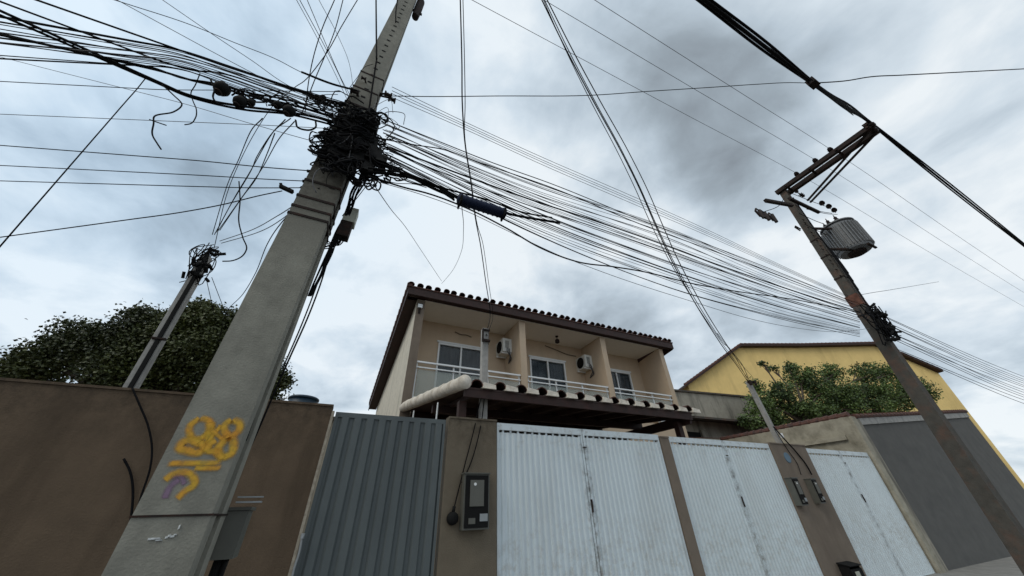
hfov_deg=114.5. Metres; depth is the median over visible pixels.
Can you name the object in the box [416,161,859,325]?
overhead cable
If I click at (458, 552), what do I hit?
gate pillar
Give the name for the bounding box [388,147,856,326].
overhead cable
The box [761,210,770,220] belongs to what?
fuse cutout
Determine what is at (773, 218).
fuse cutout
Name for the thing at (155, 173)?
service drop
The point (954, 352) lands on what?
overhead cable
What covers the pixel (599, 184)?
overhead cable
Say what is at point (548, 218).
overhead cable
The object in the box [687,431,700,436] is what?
window
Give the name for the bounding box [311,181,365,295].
riser cable
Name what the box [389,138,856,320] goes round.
overhead cable
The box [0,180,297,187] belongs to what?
service drop
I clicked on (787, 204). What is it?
crossarm
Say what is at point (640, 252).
overhead cable
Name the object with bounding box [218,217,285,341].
service drop
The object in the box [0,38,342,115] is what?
overhead cable
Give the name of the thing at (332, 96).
loose cable
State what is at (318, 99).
spool bracket
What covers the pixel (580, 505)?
metal gate
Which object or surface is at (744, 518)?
metal gate
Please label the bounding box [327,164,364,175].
cable coil
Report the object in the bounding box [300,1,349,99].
service drop
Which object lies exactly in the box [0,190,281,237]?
service drop
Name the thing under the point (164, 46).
overhead cable
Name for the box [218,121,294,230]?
service drop
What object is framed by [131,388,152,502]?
cable
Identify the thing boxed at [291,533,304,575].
hinge
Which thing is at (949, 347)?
overhead cable
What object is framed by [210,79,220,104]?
loose cable
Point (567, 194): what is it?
overhead cable
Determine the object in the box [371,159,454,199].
jumper cable
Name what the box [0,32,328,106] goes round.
overhead cable
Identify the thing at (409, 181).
jumper cable
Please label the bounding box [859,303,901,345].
splice enclosure
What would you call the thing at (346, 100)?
loose cable
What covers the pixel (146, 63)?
overhead cable
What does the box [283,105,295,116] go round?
splice dome
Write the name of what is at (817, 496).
meter box
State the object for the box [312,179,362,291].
riser cable
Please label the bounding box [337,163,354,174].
cable coil
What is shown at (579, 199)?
overhead cable
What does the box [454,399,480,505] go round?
pillar cable
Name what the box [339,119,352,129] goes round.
cable coil
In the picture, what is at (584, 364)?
air conditioner
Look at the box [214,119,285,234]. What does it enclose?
service drop
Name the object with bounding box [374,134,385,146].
cable coil
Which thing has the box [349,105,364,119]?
cable coil
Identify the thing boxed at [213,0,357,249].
service drop
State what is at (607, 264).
overhead cable
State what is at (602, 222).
overhead cable
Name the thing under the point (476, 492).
window
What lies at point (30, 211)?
overhead cable
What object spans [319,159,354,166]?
cable coil
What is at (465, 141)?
service drop
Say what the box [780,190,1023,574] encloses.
utility pole
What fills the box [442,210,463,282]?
service drop
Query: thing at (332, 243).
riser cable
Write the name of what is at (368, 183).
cable coil
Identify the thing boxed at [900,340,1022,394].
overhead cable
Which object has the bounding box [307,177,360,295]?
riser cable
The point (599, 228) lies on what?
overhead cable
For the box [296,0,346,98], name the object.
service drop
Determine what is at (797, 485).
window
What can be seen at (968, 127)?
sky
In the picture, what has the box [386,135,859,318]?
overhead cable
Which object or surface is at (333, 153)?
cable coil
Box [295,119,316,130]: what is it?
loose cable
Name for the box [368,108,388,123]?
cable coil
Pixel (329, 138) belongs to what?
cable coil
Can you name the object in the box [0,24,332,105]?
overhead cable
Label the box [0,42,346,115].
overhead cable
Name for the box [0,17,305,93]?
overhead cable
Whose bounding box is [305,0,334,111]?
service drop
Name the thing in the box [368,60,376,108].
riser cable
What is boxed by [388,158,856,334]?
overhead cable
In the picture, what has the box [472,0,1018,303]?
power line
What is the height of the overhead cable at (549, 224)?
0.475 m
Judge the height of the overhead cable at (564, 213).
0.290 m
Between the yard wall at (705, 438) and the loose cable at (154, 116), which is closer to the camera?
the loose cable at (154, 116)
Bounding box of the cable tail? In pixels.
[301,71,356,90]
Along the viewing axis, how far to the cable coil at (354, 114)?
3.20 m
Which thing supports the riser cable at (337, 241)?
attached to the spool bracket
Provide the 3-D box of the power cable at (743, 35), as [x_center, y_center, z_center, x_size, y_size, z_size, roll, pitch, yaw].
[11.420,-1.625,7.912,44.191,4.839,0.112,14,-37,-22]
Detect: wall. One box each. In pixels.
[0,377,333,575]
[689,437,719,446]
[719,411,945,572]
[851,409,1023,571]
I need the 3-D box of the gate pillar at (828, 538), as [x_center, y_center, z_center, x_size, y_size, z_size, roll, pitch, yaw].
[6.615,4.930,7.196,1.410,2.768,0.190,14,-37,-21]
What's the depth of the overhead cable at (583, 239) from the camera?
3.92 m
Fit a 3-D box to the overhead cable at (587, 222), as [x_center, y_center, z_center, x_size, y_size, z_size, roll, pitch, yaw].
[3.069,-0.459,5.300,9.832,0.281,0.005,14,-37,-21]
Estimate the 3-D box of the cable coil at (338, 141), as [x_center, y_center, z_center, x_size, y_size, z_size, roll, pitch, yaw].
[-1.446,-1.303,3.049,0.341,0.262,0.056,21,-40,-30]
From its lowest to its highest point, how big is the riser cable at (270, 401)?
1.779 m
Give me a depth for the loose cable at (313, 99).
3.06 m
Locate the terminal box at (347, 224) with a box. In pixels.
[336,207,358,241]
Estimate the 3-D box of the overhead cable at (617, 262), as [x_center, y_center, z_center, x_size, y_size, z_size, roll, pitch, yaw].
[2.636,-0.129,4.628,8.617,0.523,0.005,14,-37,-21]
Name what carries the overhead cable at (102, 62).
attached to the utility pole at (175, 523)
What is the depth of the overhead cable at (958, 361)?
8.20 m
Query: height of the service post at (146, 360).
1.998 m
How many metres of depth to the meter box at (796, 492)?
7.04 m
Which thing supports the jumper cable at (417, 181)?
attached to the cable tangle
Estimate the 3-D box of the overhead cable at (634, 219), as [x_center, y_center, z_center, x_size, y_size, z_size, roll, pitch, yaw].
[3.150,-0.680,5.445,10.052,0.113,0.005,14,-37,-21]
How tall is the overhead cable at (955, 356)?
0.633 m
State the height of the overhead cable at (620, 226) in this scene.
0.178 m
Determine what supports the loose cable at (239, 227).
hanging from the service drop at (260, 171)
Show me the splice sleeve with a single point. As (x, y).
(467, 201)
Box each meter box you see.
[459,472,490,530]
[784,477,808,505]
[803,478,825,503]
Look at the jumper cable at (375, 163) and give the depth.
3.01 m
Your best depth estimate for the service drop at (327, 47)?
2.98 m
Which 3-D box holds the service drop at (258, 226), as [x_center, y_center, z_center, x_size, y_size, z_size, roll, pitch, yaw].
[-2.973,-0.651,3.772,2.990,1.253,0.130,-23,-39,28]
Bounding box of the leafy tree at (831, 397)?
[735,360,943,430]
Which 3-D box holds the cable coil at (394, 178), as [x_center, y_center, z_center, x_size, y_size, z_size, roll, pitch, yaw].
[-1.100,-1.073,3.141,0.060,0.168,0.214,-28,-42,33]
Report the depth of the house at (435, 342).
10.41 m
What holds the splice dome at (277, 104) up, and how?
attached to the loose cable
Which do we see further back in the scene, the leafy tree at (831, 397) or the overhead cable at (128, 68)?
the leafy tree at (831, 397)
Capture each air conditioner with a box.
[496,338,511,363]
[576,354,593,377]
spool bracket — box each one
[309,92,331,107]
[350,87,358,96]
[379,90,392,98]
[379,95,395,103]
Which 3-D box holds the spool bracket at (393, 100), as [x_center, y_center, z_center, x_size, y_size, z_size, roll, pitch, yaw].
[-1.479,-2.245,3.885,0.199,0.071,0.074,14,-37,-21]
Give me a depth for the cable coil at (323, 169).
2.74 m
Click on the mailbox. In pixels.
(847, 568)
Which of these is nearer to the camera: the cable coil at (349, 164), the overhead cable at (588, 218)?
the cable coil at (349, 164)
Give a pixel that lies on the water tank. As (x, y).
(303, 398)
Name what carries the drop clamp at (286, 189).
hanging from the service drop
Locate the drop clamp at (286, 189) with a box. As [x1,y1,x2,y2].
[279,183,293,193]
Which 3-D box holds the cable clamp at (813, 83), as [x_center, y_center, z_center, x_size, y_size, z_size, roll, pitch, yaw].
[4.487,-3.086,4.931,0.208,0.233,0.100,14,-37,-21]
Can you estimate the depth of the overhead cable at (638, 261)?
4.36 m
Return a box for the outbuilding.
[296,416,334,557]
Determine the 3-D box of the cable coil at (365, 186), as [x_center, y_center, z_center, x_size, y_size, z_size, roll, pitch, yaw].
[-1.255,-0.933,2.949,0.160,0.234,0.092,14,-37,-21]
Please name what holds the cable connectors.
attached to the service post at (146, 360)
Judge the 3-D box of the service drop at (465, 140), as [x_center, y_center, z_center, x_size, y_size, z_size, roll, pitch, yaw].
[-0.688,-5.065,6.300,0.039,10.096,9.569,-2,-34,0]
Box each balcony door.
[434,340,480,387]
[528,355,567,392]
[610,368,636,400]
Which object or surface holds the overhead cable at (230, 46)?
attached to the utility pole at (175, 523)
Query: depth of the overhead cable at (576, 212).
4.14 m
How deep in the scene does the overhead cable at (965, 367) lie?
8.31 m
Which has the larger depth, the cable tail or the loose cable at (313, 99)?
the cable tail
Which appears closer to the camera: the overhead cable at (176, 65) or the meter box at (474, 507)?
the overhead cable at (176, 65)
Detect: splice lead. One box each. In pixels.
[368,167,551,217]
[368,170,560,223]
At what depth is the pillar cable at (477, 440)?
4.82 m
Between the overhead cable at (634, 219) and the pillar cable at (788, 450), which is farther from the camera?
the pillar cable at (788, 450)
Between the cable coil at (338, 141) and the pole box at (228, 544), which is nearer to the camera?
the pole box at (228, 544)
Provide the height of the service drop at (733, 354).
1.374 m
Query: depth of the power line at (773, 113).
7.13 m
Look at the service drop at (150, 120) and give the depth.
3.19 m
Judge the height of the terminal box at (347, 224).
0.344 m
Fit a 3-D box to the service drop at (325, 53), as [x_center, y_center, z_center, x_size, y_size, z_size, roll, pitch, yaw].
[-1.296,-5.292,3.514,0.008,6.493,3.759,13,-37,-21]
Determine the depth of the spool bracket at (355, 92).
3.52 m
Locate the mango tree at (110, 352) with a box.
[0,294,298,399]
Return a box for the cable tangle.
[327,114,387,177]
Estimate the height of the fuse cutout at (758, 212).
0.275 m
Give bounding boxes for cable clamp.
[804,76,820,89]
[861,121,878,131]
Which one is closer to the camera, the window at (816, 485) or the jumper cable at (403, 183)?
the jumper cable at (403, 183)
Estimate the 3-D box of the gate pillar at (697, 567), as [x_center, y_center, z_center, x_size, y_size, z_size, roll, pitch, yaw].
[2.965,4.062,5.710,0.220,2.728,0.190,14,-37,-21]
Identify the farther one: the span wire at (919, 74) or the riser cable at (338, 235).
the span wire at (919, 74)
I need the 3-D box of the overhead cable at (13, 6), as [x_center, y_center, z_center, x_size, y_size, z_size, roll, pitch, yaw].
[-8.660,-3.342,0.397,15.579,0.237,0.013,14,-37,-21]
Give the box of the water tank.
[288,394,318,402]
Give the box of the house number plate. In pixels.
[784,452,790,462]
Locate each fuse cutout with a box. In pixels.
[754,208,765,218]
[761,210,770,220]
[767,212,777,222]
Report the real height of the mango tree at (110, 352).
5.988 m
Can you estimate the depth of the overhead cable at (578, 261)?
3.42 m
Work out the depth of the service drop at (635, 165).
5.75 m
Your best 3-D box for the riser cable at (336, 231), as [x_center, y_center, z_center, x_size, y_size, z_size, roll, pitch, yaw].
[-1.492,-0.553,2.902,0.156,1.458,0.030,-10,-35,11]
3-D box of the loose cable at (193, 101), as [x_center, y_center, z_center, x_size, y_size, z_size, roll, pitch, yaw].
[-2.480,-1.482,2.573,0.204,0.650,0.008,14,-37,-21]
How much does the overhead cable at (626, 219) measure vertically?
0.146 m
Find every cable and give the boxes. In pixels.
[0,1,337,120]
[0,9,349,126]
[0,14,336,125]
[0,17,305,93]
[0,21,338,104]
[0,22,345,106]
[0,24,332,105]
[0,29,336,111]
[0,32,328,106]
[0,33,336,118]
[0,34,340,117]
[0,37,348,120]
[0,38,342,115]
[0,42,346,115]
[0,43,330,118]
[0,55,317,116]
[0,58,333,123]
[0,79,144,246]
[6,16,342,101]
[9,44,328,119]
[10,38,333,109]
[35,0,347,106]
[112,54,329,114]
[115,0,360,91]
[118,0,339,108]
[122,458,133,520]
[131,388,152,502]
[151,84,182,149]
[163,0,338,101]
[184,73,199,124]
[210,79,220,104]
[222,181,246,261]
[231,91,255,100]
[234,92,264,102]
[252,269,325,444]
[282,272,320,367]
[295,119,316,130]
[302,93,324,104]
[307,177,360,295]
[309,178,360,294]
[309,179,360,293]
[309,182,358,295]
[310,180,362,294]
[310,187,356,295]
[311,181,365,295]
[311,187,357,294]
[312,105,342,121]
[312,167,334,192]
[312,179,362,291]
[317,90,348,105]
[327,96,363,106]
[345,99,371,124]
[367,152,451,196]
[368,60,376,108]
[368,148,454,197]
[368,175,859,312]
[369,150,454,198]
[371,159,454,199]
[373,161,454,200]
[373,180,869,331]
[375,0,376,59]
[375,177,426,187]
[381,123,858,307]
[381,141,859,321]
[381,142,858,322]
[383,129,859,309]
[383,132,858,313]
[383,133,820,302]
[384,119,851,301]
[384,130,857,308]
[384,147,842,322]
[384,153,857,326]
[384,155,856,330]
[384,157,858,333]
[385,124,859,305]
[385,136,834,308]
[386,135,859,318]
[386,146,859,311]
[386,163,445,194]
[387,124,857,305]
[387,130,857,309]
[387,139,852,303]
[387,158,857,332]
[388,143,858,319]
[388,145,808,307]
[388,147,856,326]
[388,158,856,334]
[389,135,857,315]
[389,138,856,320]
[389,150,858,315]
[389,158,859,336]
[390,131,852,310]
[390,149,720,287]
[390,150,858,327]
[390,155,856,329]
[391,158,856,331]
[392,97,844,296]
[392,137,718,269]
[393,87,847,295]
[393,91,845,295]
[393,94,846,296]
[396,128,855,305]
[396,142,859,317]
[402,127,859,303]
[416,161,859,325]
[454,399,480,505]
[461,399,484,482]
[696,0,1023,246]
[700,0,1023,245]
[709,0,1023,243]
[773,426,812,474]
[774,429,800,473]
[793,197,867,305]
[800,207,863,297]
[862,282,934,294]
[887,317,1023,376]
[889,319,1021,378]
[894,325,1022,380]
[894,334,1021,391]
[896,328,1022,382]
[897,329,1021,384]
[898,341,1022,396]
[899,336,1022,386]
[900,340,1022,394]
[900,350,1022,399]
[903,352,1023,403]
[910,344,1022,389]
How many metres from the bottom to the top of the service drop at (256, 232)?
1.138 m
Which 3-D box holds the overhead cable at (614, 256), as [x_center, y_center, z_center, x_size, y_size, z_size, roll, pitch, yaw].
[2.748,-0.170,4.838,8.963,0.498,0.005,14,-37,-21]
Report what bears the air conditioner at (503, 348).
attached to the house at (435, 342)
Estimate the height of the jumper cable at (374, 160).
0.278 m
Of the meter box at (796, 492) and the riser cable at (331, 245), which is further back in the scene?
the meter box at (796, 492)
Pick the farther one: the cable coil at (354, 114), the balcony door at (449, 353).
the balcony door at (449, 353)
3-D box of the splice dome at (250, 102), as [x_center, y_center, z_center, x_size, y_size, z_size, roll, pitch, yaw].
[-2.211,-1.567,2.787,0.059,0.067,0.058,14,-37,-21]
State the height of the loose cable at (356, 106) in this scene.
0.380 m
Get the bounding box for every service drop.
[0,81,339,91]
[0,145,306,170]
[0,165,301,180]
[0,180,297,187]
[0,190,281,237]
[1,114,313,127]
[2,57,319,142]
[212,118,262,234]
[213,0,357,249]
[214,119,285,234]
[216,118,290,232]
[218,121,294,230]
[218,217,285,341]
[219,133,274,230]
[220,207,290,240]
[221,215,286,243]
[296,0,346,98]
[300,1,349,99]
[302,0,342,112]
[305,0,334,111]
[307,0,351,97]
[319,1,352,84]
[375,187,440,279]
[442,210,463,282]
[460,0,490,334]
[463,5,492,334]
[541,0,747,381]
[543,0,747,377]
[544,0,748,381]
[547,0,748,379]
[717,333,753,380]
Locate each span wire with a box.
[395,82,801,96]
[820,68,1023,82]
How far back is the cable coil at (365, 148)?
3.02 m
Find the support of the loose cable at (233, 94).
attached to the splice dome at (222, 88)
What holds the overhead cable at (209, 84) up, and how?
attached to the cable tangle
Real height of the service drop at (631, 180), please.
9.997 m
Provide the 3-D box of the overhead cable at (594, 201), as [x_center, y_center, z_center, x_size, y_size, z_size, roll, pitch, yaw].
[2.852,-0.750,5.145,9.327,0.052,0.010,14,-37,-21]
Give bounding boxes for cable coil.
[307,145,361,186]
[309,131,327,146]
[309,135,324,146]
[315,150,341,158]
[318,148,353,177]
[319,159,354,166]
[321,158,358,171]
[322,127,362,139]
[324,131,333,142]
[325,145,351,157]
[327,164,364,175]
[332,159,365,165]
[333,139,366,151]
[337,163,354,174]
[338,159,354,170]
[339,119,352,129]
[346,158,362,172]
[347,113,376,125]
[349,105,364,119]
[349,108,380,125]
[350,122,364,141]
[352,107,380,121]
[353,141,371,151]
[355,172,374,181]
[359,175,377,185]
[363,178,381,190]
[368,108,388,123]
[368,174,390,183]
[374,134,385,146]
[384,171,407,180]
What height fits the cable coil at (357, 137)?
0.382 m
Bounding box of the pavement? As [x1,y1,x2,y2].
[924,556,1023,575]
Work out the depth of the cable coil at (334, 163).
2.87 m
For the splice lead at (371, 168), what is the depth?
3.20 m
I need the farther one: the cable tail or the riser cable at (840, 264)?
the riser cable at (840, 264)
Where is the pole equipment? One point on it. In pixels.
(417, 10)
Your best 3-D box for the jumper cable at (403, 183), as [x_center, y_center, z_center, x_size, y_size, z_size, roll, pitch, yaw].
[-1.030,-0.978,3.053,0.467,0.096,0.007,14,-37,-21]
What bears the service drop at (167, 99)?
attached to the utility pole at (175, 523)
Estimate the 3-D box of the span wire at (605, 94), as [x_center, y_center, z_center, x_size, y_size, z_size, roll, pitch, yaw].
[1.544,-2.671,4.413,5.993,1.116,0.010,1,-34,-4]
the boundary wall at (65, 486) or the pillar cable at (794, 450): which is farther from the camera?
the pillar cable at (794, 450)
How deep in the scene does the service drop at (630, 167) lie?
4.96 m
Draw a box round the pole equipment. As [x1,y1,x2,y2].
[412,0,424,20]
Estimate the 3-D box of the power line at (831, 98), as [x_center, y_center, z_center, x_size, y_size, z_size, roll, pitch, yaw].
[0.034,-3.895,2.959,12.064,3.897,0.040,14,-37,-21]
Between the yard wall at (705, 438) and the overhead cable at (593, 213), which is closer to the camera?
the overhead cable at (593, 213)
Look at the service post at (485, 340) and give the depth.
5.79 m
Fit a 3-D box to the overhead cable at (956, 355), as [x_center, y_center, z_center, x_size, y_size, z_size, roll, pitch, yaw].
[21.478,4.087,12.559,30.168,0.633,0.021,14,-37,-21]
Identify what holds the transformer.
attached to the utility pole at (1001, 518)
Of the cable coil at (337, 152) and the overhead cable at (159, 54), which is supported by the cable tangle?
the cable coil at (337, 152)
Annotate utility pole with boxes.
[101,0,416,575]
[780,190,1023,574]
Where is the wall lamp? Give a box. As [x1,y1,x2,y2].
[418,303,422,313]
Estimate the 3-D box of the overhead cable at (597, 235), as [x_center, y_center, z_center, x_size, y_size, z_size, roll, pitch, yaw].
[2.669,-0.332,4.668,8.674,0.340,0.009,14,-37,-21]
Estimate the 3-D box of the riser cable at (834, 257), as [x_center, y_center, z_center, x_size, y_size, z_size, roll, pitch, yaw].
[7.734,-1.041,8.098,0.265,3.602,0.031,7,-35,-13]
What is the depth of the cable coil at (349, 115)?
3.15 m
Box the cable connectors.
[179,243,225,284]
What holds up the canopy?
on the ground
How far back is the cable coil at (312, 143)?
2.96 m
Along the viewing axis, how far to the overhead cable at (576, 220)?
4.24 m
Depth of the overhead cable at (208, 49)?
3.01 m
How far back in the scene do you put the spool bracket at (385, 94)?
3.83 m
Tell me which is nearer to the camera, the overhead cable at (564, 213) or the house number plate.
the overhead cable at (564, 213)
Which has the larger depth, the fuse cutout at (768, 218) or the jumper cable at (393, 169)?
the fuse cutout at (768, 218)
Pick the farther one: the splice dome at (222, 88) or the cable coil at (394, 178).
the cable coil at (394, 178)
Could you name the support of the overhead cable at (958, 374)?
attached to the utility pole at (1001, 518)
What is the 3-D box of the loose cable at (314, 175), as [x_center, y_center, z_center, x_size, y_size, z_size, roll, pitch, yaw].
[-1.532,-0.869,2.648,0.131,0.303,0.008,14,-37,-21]
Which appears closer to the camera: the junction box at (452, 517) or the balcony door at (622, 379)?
the junction box at (452, 517)
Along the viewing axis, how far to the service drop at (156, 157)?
2.98 m
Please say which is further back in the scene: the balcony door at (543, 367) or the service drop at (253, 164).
the balcony door at (543, 367)
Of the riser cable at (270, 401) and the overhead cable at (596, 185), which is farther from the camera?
the overhead cable at (596, 185)
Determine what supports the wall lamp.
attached to the house at (435, 342)
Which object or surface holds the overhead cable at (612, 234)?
attached to the cable tangle
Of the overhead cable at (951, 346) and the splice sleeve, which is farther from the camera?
the overhead cable at (951, 346)
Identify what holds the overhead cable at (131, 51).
attached to the utility pole at (175, 523)
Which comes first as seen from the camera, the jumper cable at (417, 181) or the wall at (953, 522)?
the jumper cable at (417, 181)
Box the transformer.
[814,215,877,258]
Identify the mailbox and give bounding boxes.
[836,561,864,575]
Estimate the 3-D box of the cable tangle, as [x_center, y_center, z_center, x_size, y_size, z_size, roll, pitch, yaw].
[-1.425,-1.413,3.174,0.506,0.893,0.135,10,-36,-17]
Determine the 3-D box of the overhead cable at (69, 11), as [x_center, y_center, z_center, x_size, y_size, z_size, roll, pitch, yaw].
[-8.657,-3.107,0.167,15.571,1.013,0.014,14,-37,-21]
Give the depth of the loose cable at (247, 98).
2.79 m
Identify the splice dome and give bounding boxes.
[213,81,230,96]
[232,95,246,107]
[247,99,255,106]
[273,100,282,108]
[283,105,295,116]
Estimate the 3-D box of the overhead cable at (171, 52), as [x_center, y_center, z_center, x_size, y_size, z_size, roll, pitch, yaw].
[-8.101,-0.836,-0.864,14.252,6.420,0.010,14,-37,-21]
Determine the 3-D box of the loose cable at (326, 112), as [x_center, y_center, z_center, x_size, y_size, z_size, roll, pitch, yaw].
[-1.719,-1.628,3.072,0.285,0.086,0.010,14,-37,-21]
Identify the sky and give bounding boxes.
[0,0,1023,482]
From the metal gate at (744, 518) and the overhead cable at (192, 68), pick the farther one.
the metal gate at (744, 518)
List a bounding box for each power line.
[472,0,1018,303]
[545,0,1020,290]
[595,0,1022,279]
[771,48,852,114]
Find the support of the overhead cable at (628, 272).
attached to the cable tangle
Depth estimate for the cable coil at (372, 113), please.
3.29 m
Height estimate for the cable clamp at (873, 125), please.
0.170 m
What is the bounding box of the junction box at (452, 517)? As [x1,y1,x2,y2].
[447,506,458,525]
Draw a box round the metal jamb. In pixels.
[288,411,334,575]
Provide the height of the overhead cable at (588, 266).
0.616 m
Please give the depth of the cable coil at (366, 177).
2.93 m
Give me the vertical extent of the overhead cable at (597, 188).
0.432 m
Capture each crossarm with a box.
[763,197,820,213]
[774,125,878,202]
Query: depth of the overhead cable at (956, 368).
7.65 m
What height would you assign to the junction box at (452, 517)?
0.208 m
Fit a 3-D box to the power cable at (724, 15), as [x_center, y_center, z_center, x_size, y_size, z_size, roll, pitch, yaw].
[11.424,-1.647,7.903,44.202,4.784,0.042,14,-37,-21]
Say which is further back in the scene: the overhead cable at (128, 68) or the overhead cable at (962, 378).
the overhead cable at (962, 378)
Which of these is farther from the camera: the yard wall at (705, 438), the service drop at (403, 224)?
the yard wall at (705, 438)
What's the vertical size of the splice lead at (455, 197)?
0.212 m
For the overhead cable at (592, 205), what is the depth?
4.23 m
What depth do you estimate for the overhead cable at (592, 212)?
4.03 m
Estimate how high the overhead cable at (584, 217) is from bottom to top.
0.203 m
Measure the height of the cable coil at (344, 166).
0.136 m
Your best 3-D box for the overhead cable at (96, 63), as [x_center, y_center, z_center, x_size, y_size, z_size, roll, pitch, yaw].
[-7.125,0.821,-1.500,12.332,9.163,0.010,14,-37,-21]
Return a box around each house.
[368,281,689,575]
[674,389,775,437]
[679,341,1023,488]
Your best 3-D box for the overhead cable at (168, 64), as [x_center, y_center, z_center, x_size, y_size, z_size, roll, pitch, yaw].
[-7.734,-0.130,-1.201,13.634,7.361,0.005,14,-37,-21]
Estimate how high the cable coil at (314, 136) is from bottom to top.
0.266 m
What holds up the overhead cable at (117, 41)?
attached to the utility pole at (175, 523)
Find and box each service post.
[122,254,211,388]
[479,328,489,418]
[745,380,783,442]
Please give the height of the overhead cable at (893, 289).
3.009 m
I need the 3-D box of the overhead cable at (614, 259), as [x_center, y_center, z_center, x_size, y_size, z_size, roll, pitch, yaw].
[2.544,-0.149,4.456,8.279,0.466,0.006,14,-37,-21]
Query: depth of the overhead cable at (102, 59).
2.50 m
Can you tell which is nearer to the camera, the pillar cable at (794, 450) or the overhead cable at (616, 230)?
the overhead cable at (616, 230)
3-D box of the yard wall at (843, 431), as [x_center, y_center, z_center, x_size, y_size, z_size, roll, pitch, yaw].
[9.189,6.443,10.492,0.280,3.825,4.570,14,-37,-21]
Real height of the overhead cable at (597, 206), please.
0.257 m
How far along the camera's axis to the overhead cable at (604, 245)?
4.05 m
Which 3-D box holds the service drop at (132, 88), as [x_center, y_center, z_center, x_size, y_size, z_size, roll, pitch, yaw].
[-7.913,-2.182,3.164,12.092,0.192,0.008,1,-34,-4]
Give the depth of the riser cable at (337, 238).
2.81 m
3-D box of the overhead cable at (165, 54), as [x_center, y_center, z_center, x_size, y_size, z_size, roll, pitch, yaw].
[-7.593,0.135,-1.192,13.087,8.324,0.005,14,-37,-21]
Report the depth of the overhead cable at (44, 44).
2.51 m
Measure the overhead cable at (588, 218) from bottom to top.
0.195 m
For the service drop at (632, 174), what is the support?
attached to the service post at (763, 411)
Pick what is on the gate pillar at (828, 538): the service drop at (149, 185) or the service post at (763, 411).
the service post at (763, 411)
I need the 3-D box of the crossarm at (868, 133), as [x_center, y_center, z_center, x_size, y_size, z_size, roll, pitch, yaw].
[8.801,-3.191,9.019,1.492,0.209,2.233,14,-37,-21]
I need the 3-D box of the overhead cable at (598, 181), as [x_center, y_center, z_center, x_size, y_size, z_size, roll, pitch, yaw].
[2.815,-1.075,5.323,9.257,0.542,0.006,14,-37,-21]
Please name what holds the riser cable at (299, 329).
attached to the utility pole at (175, 523)
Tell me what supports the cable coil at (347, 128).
attached to the utility pole at (175, 523)
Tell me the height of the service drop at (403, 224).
2.946 m
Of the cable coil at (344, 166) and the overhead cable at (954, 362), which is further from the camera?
the overhead cable at (954, 362)
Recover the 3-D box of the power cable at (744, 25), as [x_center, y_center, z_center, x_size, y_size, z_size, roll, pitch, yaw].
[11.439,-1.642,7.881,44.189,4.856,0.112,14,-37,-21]
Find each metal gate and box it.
[294,412,445,575]
[497,423,693,575]
[669,436,822,575]
[806,448,934,575]
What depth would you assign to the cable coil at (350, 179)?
2.91 m
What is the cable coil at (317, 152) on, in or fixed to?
hanging from the cable tangle
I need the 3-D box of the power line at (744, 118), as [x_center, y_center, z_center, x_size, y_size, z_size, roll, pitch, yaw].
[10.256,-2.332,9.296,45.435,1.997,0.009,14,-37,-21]
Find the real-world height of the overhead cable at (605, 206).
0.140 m
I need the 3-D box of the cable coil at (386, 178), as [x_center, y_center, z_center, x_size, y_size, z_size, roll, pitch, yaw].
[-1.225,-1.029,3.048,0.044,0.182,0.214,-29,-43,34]
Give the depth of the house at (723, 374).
23.68 m
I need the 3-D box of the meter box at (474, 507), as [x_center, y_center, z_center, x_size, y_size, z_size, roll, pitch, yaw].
[-0.486,2.821,4.373,0.384,0.632,0.170,14,-37,-21]
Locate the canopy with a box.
[399,375,700,444]
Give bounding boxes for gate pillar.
[434,416,496,575]
[655,436,705,575]
[765,442,865,575]
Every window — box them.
[469,480,483,506]
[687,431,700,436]
[794,481,803,493]
[814,482,820,492]
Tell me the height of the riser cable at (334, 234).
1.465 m
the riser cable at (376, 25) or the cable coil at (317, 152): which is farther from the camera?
the riser cable at (376, 25)
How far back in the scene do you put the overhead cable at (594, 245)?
3.97 m
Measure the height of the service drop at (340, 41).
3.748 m
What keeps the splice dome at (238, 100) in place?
attached to the overhead cable at (128, 68)
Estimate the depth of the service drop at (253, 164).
3.90 m
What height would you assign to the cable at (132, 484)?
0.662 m
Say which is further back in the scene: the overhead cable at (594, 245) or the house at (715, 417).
the house at (715, 417)
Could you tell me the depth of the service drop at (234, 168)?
4.15 m
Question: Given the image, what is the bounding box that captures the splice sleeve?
[456,194,506,221]
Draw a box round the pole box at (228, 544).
[208,496,263,575]
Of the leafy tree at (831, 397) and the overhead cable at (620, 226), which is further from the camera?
the leafy tree at (831, 397)
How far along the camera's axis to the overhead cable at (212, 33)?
3.01 m
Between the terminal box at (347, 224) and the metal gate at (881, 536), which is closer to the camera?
the terminal box at (347, 224)
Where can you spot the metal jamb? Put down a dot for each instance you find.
(310, 497)

